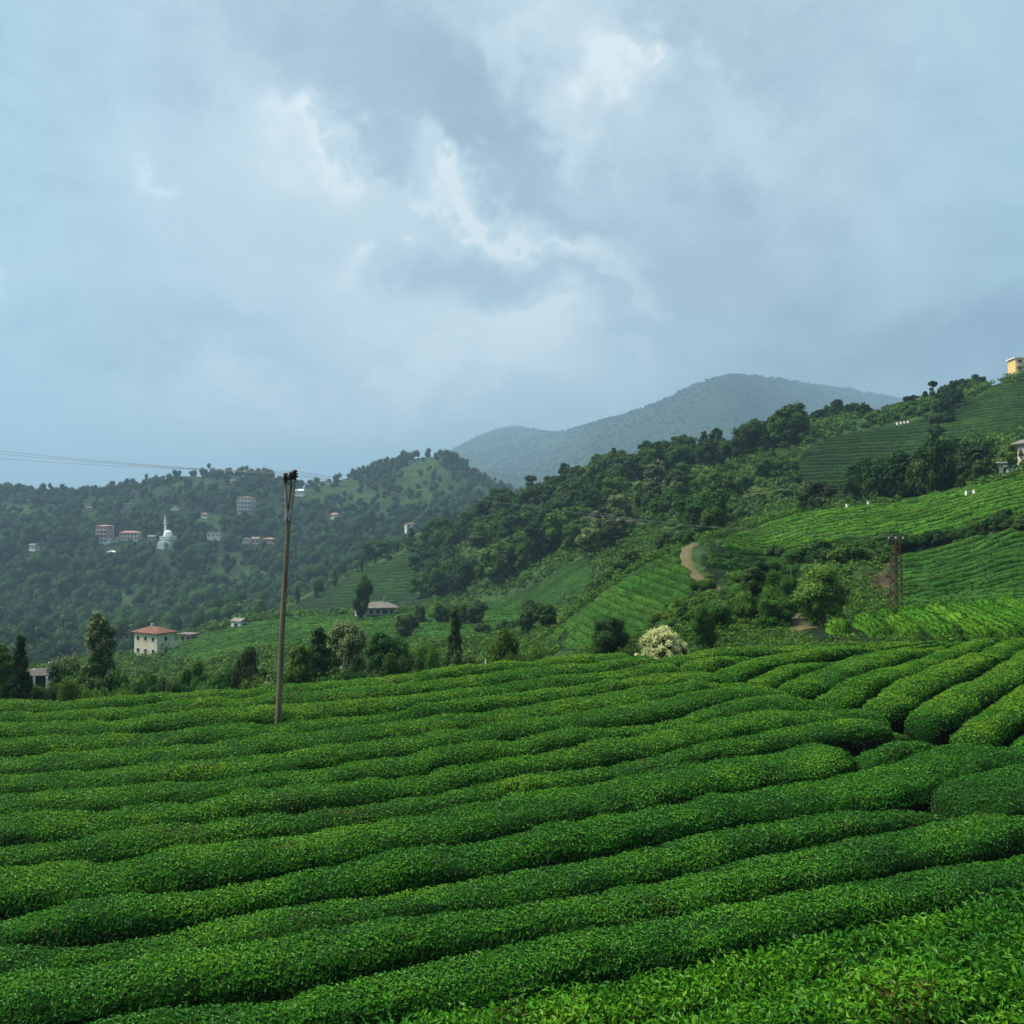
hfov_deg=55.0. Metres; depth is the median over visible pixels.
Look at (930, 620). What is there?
tea row
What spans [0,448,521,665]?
forest
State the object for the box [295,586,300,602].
poplar tree
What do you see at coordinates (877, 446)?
tea row
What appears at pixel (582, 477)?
broadleaf tree
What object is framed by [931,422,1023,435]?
tea row
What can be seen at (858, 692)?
tea hedge
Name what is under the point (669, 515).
shrub
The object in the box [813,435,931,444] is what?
tea row
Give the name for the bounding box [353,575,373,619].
broadleaf tree
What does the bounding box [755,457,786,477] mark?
broadleaf tree
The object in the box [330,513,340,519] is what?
hillside house
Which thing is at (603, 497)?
broadleaf tree
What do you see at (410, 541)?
broadleaf tree
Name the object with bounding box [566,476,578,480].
broadleaf tree
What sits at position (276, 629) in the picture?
tea row
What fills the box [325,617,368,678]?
round tree
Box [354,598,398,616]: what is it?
farmhouse
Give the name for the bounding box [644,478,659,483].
broadleaf tree
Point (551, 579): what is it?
tea row
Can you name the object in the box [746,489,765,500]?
shrub
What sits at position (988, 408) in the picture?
tea row
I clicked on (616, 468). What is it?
broadleaf tree
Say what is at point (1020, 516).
shrub
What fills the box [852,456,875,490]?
broadleaf tree
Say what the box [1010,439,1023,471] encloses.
house
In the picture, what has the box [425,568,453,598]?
broadleaf tree
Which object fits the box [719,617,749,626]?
shrub
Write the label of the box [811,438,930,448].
tea row
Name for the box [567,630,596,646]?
tea row
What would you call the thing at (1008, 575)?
tea row
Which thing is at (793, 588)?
tall tree
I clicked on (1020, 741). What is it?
tea hedge
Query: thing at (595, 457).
round tree
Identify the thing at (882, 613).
tea row
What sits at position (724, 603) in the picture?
shrub
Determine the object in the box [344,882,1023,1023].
tea hedge
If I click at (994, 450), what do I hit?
round tree
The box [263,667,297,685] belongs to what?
broadleaf tree
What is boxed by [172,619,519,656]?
tea row
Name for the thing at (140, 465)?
power line
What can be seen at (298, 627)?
tea row
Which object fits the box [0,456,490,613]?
hill
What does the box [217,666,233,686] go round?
broadleaf tree
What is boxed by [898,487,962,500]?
tea row
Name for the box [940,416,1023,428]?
tea row
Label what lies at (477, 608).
broadleaf tree
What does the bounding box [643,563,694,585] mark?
tea row
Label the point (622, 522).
round tree
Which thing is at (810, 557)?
shrub
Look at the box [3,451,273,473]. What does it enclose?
power line
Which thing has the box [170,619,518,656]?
tea row
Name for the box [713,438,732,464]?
broadleaf tree
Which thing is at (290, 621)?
tea row
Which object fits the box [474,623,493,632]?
shrub
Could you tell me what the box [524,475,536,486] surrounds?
topped tree
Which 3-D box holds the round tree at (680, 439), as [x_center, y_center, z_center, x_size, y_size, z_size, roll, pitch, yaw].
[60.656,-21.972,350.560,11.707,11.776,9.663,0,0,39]
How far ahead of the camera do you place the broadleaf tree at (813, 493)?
158.38 m
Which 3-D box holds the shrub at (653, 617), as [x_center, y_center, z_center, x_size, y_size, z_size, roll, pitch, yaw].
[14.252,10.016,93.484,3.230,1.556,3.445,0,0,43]
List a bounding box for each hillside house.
[29,544,39,551]
[118,531,142,541]
[124,503,135,508]
[130,623,178,657]
[147,535,155,542]
[171,505,180,510]
[201,513,208,518]
[207,532,222,541]
[243,538,250,544]
[251,537,260,544]
[262,538,273,543]
[294,489,305,496]
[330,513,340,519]
[405,522,414,534]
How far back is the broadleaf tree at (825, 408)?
345.13 m
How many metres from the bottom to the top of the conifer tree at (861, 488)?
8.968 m
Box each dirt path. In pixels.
[680,543,720,592]
[784,613,817,631]
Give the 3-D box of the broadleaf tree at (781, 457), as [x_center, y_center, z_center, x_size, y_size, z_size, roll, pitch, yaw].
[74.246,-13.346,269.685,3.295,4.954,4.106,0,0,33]
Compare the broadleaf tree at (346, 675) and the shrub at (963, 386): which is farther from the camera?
the shrub at (963, 386)
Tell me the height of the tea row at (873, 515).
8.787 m
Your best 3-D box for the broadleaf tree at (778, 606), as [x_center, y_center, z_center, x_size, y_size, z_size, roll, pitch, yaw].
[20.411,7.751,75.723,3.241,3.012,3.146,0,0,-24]
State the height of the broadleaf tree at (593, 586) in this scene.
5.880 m
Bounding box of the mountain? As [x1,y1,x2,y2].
[454,373,901,488]
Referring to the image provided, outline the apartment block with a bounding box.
[1006,357,1023,377]
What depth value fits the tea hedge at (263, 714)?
32.72 m
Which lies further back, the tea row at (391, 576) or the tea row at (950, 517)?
the tea row at (391, 576)
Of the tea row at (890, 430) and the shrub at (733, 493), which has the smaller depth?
the shrub at (733, 493)
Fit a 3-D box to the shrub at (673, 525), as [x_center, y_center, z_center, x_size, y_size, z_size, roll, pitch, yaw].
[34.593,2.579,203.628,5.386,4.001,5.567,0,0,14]
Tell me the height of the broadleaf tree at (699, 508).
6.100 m
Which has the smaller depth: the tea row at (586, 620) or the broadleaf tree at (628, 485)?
the tea row at (586, 620)
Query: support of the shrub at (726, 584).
on the hill at (699, 553)
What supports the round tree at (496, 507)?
on the hill at (699, 553)
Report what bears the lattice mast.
on the hill at (699, 553)
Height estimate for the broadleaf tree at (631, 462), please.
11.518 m
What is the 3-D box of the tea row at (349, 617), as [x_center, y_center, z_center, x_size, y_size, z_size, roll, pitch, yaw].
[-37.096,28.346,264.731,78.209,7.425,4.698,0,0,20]
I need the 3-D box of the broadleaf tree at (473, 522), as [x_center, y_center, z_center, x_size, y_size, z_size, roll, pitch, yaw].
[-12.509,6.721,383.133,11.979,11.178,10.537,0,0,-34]
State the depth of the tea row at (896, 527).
122.77 m
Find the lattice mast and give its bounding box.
[888,537,903,611]
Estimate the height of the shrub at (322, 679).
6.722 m
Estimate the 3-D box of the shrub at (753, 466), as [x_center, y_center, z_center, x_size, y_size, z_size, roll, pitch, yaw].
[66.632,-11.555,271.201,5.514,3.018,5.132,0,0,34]
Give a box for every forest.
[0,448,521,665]
[449,373,902,489]
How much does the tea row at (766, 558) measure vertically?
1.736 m
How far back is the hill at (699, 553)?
266.73 m
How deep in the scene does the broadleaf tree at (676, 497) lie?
250.78 m
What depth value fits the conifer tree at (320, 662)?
77.65 m
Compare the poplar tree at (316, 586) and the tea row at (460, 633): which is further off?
the poplar tree at (316, 586)
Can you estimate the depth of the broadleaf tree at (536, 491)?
369.56 m
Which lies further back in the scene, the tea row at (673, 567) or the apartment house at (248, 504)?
the apartment house at (248, 504)
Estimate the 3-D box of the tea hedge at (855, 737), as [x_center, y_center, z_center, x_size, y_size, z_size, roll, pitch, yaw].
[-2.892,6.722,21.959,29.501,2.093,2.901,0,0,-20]
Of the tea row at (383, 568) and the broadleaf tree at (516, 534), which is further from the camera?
the tea row at (383, 568)
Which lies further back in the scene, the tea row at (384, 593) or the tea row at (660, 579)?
the tea row at (384, 593)
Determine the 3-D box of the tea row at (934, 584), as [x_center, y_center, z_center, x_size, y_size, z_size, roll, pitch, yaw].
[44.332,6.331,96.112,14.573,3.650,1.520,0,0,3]
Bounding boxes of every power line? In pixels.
[0,453,276,472]
[0,458,254,470]
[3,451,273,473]
[297,471,893,536]
[299,474,840,535]
[300,476,852,535]
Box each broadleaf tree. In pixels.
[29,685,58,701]
[45,653,82,691]
[55,675,96,701]
[82,671,116,695]
[117,687,136,695]
[148,677,178,693]
[175,655,210,686]
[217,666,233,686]
[228,645,266,688]
[237,661,273,689]
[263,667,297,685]
[315,580,324,591]
[330,666,356,679]
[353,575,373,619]
[360,539,388,561]
[378,648,412,676]
[379,540,403,552]
[394,615,412,636]
[404,536,415,548]
[406,612,420,628]
[407,572,431,598]
[408,541,429,553]
[408,641,440,671]
[413,604,425,621]
[423,645,447,670]
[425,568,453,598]
[426,516,448,534]
[427,529,440,548]
[434,603,450,621]
[438,557,456,570]
[445,529,462,544]
[445,573,464,595]
[449,650,476,665]
[450,603,467,622]
[452,558,476,593]
[453,511,475,540]
[458,514,478,538]
[465,515,485,534]
[465,558,478,576]
[465,599,488,622]
[470,517,492,546]
[472,540,504,582]
[484,486,514,504]
[485,513,506,538]
[491,492,512,508]
[497,530,524,571]
[509,497,524,514]
[512,534,527,558]
[513,543,536,569]
[514,488,525,498]
[516,600,542,633]
[519,504,534,522]
[523,482,543,504]
[523,520,558,563]
[531,603,557,629]
[539,482,567,503]
[541,475,551,483]
[542,506,582,548]
[544,476,562,494]
[551,494,565,509]
[560,465,580,479]
[560,505,580,536]
[562,475,591,487]
[562,517,589,551]
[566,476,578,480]
[569,488,601,511]
[573,503,597,517]
[574,528,604,556]
[581,523,598,546]
[587,579,602,593]
[590,493,608,511]
[590,617,631,654]
[592,453,612,467]
[597,488,610,496]
[601,476,625,497]
[601,559,625,583]
[605,492,635,520]
[608,464,633,481]
[616,449,632,457]
[617,477,633,495]
[617,549,640,567]
[623,454,648,481]
[630,479,650,507]
[639,490,655,513]
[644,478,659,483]
[648,494,671,525]
[653,532,671,549]
[660,446,678,468]
[660,484,678,502]
[667,481,685,494]
[671,492,706,524]
[673,493,680,501]
[676,461,690,474]
[683,501,700,527]
[686,474,695,486]
[687,503,707,520]
[689,477,709,496]
[689,603,720,646]
[694,437,719,464]
[694,506,721,533]
[697,474,707,482]
[701,488,728,516]
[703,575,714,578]
[705,470,737,493]
[710,505,726,527]
[712,465,725,473]
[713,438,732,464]
[724,570,742,585]
[728,437,745,461]
[731,420,760,447]
[735,475,755,495]
[739,418,763,426]
[752,422,765,445]
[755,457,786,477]
[756,593,794,626]
[764,568,796,614]
[765,559,800,589]
[773,416,804,446]
[776,455,785,469]
[781,402,811,441]
[782,458,800,475]
[789,563,853,624]
[793,480,838,508]
[823,405,828,413]
[839,475,861,503]
[850,403,859,410]
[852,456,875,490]
[858,470,885,504]
[871,460,885,486]
[896,452,918,497]
[902,395,920,402]
[903,445,939,495]
[923,432,950,491]
[930,399,941,413]
[934,386,951,398]
[937,397,954,414]
[940,435,957,489]
[946,388,963,407]
[947,380,958,387]
[950,445,969,470]
[961,438,981,448]
[966,457,998,480]
[967,373,986,383]
[987,436,997,446]
[990,450,1018,473]
[1003,439,1016,468]
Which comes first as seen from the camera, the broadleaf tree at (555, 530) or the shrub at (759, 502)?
the shrub at (759, 502)
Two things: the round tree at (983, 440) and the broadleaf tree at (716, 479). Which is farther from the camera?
the broadleaf tree at (716, 479)
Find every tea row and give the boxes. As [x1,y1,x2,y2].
[165,618,519,656]
[168,619,517,656]
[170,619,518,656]
[172,615,519,649]
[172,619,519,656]
[175,614,519,647]
[176,613,517,645]
[177,616,519,648]
[178,611,520,644]
[180,612,520,643]
[180,624,495,655]
[187,623,516,658]
[189,627,494,658]
[192,610,520,638]
[196,646,254,658]
[197,609,521,635]
[198,609,518,636]
[200,653,232,659]
[224,608,518,629]
[251,609,499,622]
[264,609,500,620]
[274,625,518,646]
[285,609,495,617]
[294,608,506,616]
[298,600,397,604]
[301,608,330,611]
[306,613,354,616]
[313,587,420,594]
[313,595,436,601]
[323,591,429,597]
[326,584,415,591]
[329,581,409,587]
[344,578,408,584]
[351,570,418,576]
[352,573,413,579]
[356,567,421,573]
[365,565,414,570]
[370,561,408,567]
[383,558,410,563]
[391,555,408,560]
[391,627,518,641]
[398,552,415,555]
[400,598,430,603]
[413,626,521,641]
[460,632,489,638]
[485,595,506,604]
[486,591,515,606]
[488,590,520,609]
[493,588,525,608]
[498,585,531,608]
[503,583,536,608]
[519,557,585,609]
[521,557,589,609]
[532,559,590,600]
[534,560,589,601]
[535,562,589,602]
[537,564,589,603]
[539,565,592,602]
[540,566,592,604]
[542,568,592,604]
[543,570,592,606]
[547,633,560,641]
[548,571,592,604]
[550,643,561,648]
[551,572,594,603]
[552,573,595,604]
[553,577,592,605]
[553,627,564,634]
[555,578,591,606]
[557,581,590,606]
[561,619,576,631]
[561,638,588,651]
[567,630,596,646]
[570,612,626,633]
[573,624,594,639]
[577,605,636,633]
[586,600,648,630]
[594,596,656,625]
[600,590,663,618]
[608,585,673,610]
[617,580,671,604]
[625,574,690,599]
[634,568,692,592]
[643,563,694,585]
[652,558,690,574]
[661,553,680,563]
[670,546,680,554]
[705,552,793,564]
[705,560,744,569]
[706,556,779,563]
[720,542,799,552]
[722,488,1023,550]
[722,549,788,556]
[724,483,1023,544]
[727,476,1023,537]
[727,484,1023,548]
[728,479,1023,541]
[728,492,1023,552]
[738,475,1023,535]
[739,474,1023,532]
[744,480,998,530]
[756,483,981,528]
[756,484,977,528]
[760,507,835,524]
[798,457,911,464]
[798,468,847,471]
[799,453,911,461]
[799,462,886,467]
[799,471,845,475]
[800,479,842,482]
[801,475,846,478]
[803,449,914,458]
[805,445,922,455]
[809,441,925,452]
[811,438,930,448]
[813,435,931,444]
[822,496,1023,543]
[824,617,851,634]
[826,432,932,440]
[839,428,926,436]
[849,425,932,433]
[851,611,892,639]
[875,421,932,429]
[877,607,897,618]
[883,612,924,642]
[890,587,1023,605]
[891,550,1023,587]
[891,564,1023,597]
[891,594,1023,608]
[892,546,1023,582]
[892,554,1023,589]
[892,569,1023,599]
[892,579,1023,602]
[892,590,1023,605]
[892,598,994,610]
[893,537,1023,573]
[893,560,1023,594]
[894,541,1023,576]
[897,526,1023,563]
[897,531,1023,567]
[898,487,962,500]
[898,499,1023,534]
[898,534,986,557]
[898,575,1023,598]
[898,604,963,642]
[900,585,1023,600]
[907,419,927,423]
[912,502,1023,535]
[920,507,1023,535]
[923,602,994,640]
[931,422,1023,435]
[938,412,1023,425]
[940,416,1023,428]
[944,419,1023,431]
[944,426,1018,438]
[946,410,1023,420]
[947,601,1023,641]
[951,404,1023,414]
[951,407,1023,416]
[954,401,1023,411]
[959,399,1023,408]
[965,396,1023,404]
[967,393,1023,401]
[972,391,1023,398]
[973,429,1020,436]
[973,598,1023,633]
[977,388,1023,395]
[982,385,1023,392]
[986,383,1023,389]
[993,381,1023,386]
[995,595,1023,611]
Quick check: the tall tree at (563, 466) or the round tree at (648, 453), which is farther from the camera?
the tall tree at (563, 466)
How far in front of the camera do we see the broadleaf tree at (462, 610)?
223.61 m
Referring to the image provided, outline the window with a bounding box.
[382,609,387,613]
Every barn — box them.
[230,617,249,626]
[318,481,332,485]
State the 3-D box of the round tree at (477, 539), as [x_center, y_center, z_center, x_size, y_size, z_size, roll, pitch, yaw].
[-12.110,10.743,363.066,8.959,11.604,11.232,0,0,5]
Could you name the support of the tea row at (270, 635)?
on the hill at (699, 553)
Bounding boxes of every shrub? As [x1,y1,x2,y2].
[52,681,61,696]
[71,668,103,690]
[89,685,112,698]
[105,667,131,695]
[110,688,123,696]
[129,671,159,694]
[133,684,156,694]
[168,677,192,692]
[191,678,208,691]
[196,675,242,690]
[259,675,276,687]
[316,672,327,682]
[327,671,343,680]
[349,670,365,679]
[384,554,393,559]
[427,612,437,617]
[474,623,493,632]
[494,619,517,630]
[517,644,547,661]
[621,645,642,656]
[625,524,645,535]
[634,625,690,658]
[641,511,655,525]
[644,609,676,623]
[653,617,685,631]
[659,526,672,532]
[661,511,678,520]
[664,596,682,607]
[666,516,682,526]
[666,517,681,525]
[670,529,695,545]
[671,523,689,535]
[681,486,698,495]
[681,528,699,542]
[684,609,692,621]
[690,579,717,591]
[698,468,712,475]
[698,589,720,601]
[706,599,721,605]
[709,605,737,630]
[711,600,736,617]
[719,463,735,471]
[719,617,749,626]
[721,580,739,592]
[721,586,732,598]
[724,490,741,497]
[724,584,742,600]
[726,502,743,514]
[726,515,739,522]
[726,588,760,620]
[733,504,756,516]
[740,496,755,504]
[745,486,764,492]
[746,465,755,474]
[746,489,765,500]
[749,618,765,629]
[754,477,765,486]
[757,500,770,507]
[757,585,795,621]
[760,451,778,458]
[762,477,778,486]
[762,492,773,499]
[763,488,776,494]
[764,544,786,555]
[769,479,790,489]
[773,487,791,496]
[777,476,791,482]
[778,569,797,587]
[782,452,793,458]
[784,546,816,561]
[787,473,802,481]
[804,553,818,563]
[810,539,832,554]
[816,548,838,561]
[826,544,853,561]
[843,540,860,547]
[846,546,873,561]
[864,411,882,422]
[867,532,888,548]
[870,531,904,547]
[872,414,885,421]
[873,544,897,553]
[880,531,919,548]
[886,407,902,418]
[887,404,905,411]
[899,402,914,410]
[904,406,918,415]
[907,533,929,546]
[909,401,931,409]
[916,529,949,545]
[925,425,945,433]
[928,413,945,423]
[933,411,955,422]
[933,527,955,534]
[944,527,964,540]
[955,527,977,537]
[956,383,972,389]
[964,524,988,536]
[978,515,1005,532]
[988,520,1010,530]
[995,508,1013,519]
[998,517,1023,529]
[1007,428,1023,446]
[1011,514,1023,519]
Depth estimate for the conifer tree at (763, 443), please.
299.37 m
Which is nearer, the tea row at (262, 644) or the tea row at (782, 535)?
the tea row at (782, 535)
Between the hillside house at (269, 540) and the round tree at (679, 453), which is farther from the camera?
the hillside house at (269, 540)
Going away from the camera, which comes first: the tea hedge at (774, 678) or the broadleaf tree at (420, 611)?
the tea hedge at (774, 678)
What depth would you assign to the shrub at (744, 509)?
205.69 m
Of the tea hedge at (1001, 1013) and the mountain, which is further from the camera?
the mountain
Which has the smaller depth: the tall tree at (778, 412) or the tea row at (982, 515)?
the tea row at (982, 515)
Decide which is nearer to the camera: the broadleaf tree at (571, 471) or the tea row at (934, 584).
the tea row at (934, 584)
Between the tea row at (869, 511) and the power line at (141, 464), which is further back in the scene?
the tea row at (869, 511)
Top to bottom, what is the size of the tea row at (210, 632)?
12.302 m
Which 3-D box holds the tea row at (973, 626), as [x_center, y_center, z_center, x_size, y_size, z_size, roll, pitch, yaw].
[30.951,7.546,69.140,1.986,1.556,16.744,0,0,12]
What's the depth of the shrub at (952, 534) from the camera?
111.75 m
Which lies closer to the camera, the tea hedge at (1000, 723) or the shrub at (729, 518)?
the tea hedge at (1000, 723)
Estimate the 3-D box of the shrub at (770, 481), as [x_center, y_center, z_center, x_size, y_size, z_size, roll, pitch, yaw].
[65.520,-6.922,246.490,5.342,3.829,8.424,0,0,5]
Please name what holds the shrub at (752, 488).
on the hill at (699, 553)
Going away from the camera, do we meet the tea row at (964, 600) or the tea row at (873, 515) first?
the tea row at (964, 600)
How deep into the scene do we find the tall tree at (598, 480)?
316.12 m
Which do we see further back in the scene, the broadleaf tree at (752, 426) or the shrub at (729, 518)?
the broadleaf tree at (752, 426)
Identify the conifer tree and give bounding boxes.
[4,635,33,699]
[308,627,339,680]
[442,607,463,666]
[601,460,606,476]
[608,448,616,467]
[653,442,662,460]
[694,431,708,463]
[733,426,754,458]
[756,426,773,452]
[855,468,879,501]
[880,459,900,499]
[920,391,929,401]
[953,449,971,487]
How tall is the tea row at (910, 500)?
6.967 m
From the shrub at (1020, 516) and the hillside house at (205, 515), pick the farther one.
the hillside house at (205, 515)
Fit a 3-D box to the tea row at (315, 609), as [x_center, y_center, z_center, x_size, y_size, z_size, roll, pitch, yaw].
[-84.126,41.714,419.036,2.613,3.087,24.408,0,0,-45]
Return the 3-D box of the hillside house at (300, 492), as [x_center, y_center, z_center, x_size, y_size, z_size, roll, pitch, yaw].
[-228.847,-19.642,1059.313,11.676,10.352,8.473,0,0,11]
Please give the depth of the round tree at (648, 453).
328.96 m
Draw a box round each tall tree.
[0,643,12,698]
[81,610,118,681]
[287,643,317,683]
[363,630,399,678]
[394,637,411,664]
[557,462,569,474]
[561,469,566,481]
[563,489,575,506]
[592,472,605,493]
[660,441,670,469]
[675,606,689,622]
[707,428,723,441]
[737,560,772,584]
[738,565,766,617]
[766,425,777,448]
[771,408,789,447]
[790,580,798,611]
[812,409,827,421]
[828,399,844,414]
[842,462,857,497]
[870,458,886,468]
[887,450,913,501]
[950,437,963,453]
[967,446,994,473]
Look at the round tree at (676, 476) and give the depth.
267.09 m
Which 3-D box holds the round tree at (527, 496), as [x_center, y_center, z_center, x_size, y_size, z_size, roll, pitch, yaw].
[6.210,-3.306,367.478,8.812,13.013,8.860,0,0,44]
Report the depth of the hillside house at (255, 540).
890.60 m
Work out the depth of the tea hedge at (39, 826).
22.77 m
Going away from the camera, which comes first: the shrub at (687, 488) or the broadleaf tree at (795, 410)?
the shrub at (687, 488)
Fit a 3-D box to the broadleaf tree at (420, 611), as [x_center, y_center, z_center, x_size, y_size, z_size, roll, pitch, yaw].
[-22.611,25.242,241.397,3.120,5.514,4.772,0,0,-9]
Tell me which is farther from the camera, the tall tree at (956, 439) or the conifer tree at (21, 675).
the tall tree at (956, 439)
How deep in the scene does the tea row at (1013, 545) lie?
102.50 m
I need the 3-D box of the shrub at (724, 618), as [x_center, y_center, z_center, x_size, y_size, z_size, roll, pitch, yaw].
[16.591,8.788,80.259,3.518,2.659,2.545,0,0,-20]
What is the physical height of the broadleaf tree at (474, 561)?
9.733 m
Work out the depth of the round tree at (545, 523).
299.25 m
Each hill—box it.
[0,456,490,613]
[33,381,1023,692]
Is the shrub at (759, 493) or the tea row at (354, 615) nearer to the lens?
the shrub at (759, 493)
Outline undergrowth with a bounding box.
[27,369,1023,686]
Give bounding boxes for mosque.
[157,513,176,549]
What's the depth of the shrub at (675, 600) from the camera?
99.34 m
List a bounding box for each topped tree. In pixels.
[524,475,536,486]
[927,381,937,395]
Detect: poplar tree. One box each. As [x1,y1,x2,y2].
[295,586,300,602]
[313,581,318,596]
[332,571,337,585]
[360,558,363,570]
[395,540,399,551]
[407,527,414,536]
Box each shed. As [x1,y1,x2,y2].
[27,668,54,685]
[177,632,199,641]
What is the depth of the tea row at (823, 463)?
270.18 m
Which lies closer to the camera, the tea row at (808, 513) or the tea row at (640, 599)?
the tea row at (640, 599)
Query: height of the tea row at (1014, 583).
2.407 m
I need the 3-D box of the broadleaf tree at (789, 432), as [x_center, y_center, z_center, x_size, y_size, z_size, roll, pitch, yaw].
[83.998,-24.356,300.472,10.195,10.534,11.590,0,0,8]
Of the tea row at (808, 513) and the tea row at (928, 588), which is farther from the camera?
the tea row at (808, 513)
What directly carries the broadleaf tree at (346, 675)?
on the hill at (699, 553)
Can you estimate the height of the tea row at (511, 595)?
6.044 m
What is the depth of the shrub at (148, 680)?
79.62 m
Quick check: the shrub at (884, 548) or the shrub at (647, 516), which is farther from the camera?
the shrub at (647, 516)
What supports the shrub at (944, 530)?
on the hill at (699, 553)
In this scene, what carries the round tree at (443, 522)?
on the hill at (699, 553)
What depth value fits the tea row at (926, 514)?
126.29 m
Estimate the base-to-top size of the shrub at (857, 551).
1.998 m
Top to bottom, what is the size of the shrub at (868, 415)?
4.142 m
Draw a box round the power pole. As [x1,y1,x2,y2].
[275,469,298,724]
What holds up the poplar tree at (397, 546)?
on the hill at (699, 553)
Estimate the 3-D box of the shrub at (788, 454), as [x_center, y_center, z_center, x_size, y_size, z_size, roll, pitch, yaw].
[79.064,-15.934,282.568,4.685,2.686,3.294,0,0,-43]
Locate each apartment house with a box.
[95,525,113,544]
[237,497,256,515]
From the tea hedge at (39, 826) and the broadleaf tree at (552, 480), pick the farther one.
the broadleaf tree at (552, 480)
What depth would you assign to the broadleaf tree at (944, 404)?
285.95 m
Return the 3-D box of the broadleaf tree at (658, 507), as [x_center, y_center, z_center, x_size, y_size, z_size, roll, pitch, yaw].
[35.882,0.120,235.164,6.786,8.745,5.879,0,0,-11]
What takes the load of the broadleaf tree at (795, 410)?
on the hill at (699, 553)
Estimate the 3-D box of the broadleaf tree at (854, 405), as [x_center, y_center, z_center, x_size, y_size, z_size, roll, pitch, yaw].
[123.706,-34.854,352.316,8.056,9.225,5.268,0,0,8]
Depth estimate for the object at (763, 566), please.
97.71 m
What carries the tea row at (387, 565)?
on the hill at (699, 553)
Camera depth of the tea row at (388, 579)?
434.19 m
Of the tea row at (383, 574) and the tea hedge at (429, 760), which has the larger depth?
the tea row at (383, 574)
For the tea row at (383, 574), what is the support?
on the hill at (699, 553)
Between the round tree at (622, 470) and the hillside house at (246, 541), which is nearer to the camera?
the round tree at (622, 470)
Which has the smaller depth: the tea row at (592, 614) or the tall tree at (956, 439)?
the tea row at (592, 614)
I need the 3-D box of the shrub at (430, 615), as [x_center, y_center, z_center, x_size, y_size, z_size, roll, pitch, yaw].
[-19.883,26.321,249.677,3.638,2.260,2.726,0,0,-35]
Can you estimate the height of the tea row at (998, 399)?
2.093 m
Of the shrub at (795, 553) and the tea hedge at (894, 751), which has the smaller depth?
the tea hedge at (894, 751)
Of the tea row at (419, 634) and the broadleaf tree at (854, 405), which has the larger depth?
the broadleaf tree at (854, 405)
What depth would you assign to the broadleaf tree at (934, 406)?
289.29 m
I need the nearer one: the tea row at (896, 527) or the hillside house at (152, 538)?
the tea row at (896, 527)
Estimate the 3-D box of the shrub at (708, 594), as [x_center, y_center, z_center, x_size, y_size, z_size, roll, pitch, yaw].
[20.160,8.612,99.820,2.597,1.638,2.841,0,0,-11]
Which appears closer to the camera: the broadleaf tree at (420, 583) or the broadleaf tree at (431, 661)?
the broadleaf tree at (431, 661)
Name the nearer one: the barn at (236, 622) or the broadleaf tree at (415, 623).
the broadleaf tree at (415, 623)
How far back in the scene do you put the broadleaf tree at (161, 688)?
68.21 m
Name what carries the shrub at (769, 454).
on the hill at (699, 553)
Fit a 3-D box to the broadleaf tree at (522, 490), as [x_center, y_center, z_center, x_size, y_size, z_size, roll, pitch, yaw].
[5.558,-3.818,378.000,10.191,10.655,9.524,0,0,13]
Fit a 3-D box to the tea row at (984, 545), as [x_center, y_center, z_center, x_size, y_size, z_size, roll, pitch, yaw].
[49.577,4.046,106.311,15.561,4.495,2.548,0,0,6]
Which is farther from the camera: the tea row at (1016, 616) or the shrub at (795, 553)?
the shrub at (795, 553)
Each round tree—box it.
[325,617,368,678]
[407,553,422,574]
[419,526,429,544]
[419,548,439,566]
[419,563,435,577]
[423,556,440,569]
[435,517,456,530]
[459,525,470,549]
[467,527,488,555]
[473,497,492,517]
[485,626,520,663]
[486,501,516,520]
[490,524,512,541]
[493,535,519,576]
[500,514,530,537]
[516,486,536,511]
[531,500,555,523]
[540,484,545,497]
[541,512,562,540]
[550,485,571,500]
[577,464,601,481]
[581,511,605,528]
[589,453,602,463]
[597,498,610,520]
[597,520,624,548]
[602,509,639,537]
[603,464,617,478]
[606,451,628,468]
[612,464,640,482]
[632,440,659,456]
[634,447,657,473]
[639,481,662,504]
[640,456,658,476]
[643,459,668,482]
[647,494,670,510]
[664,470,688,486]
[666,444,694,466]
[670,434,697,445]
[671,442,684,447]
[684,443,696,464]
[764,415,792,447]
[826,404,840,415]
[845,404,853,412]
[854,402,872,417]
[974,434,992,450]
[989,447,1002,458]
[1018,449,1023,468]
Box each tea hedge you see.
[0,652,630,712]
[0,655,661,722]
[0,662,681,739]
[0,670,726,757]
[0,679,748,775]
[0,684,793,794]
[0,694,838,815]
[0,707,891,847]
[0,718,910,867]
[0,742,859,923]
[0,743,1023,949]
[0,809,946,975]
[0,812,1023,1023]
[85,854,1023,1023]
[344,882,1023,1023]
[616,924,1023,1023]
[657,641,907,660]
[660,641,957,667]
[679,642,950,673]
[713,640,941,683]
[745,641,946,688]
[778,640,964,701]
[814,637,1004,709]
[855,740,936,771]
[862,637,1023,733]
[904,649,1023,746]
[928,763,1023,819]
[949,685,1023,747]
[957,991,1023,1023]
[1010,734,1023,746]
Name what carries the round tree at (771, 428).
on the hill at (699, 553)
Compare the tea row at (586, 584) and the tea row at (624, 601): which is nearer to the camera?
the tea row at (624, 601)
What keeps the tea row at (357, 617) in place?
on the hill at (699, 553)
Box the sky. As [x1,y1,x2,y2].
[0,0,1023,489]
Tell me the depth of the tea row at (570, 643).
93.00 m
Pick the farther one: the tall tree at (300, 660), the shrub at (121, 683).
the shrub at (121, 683)
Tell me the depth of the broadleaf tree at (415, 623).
222.10 m
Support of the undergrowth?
on the hill at (699, 553)
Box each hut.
[112,538,119,542]
[996,462,1007,473]
[1004,465,1018,471]
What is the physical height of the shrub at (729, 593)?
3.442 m

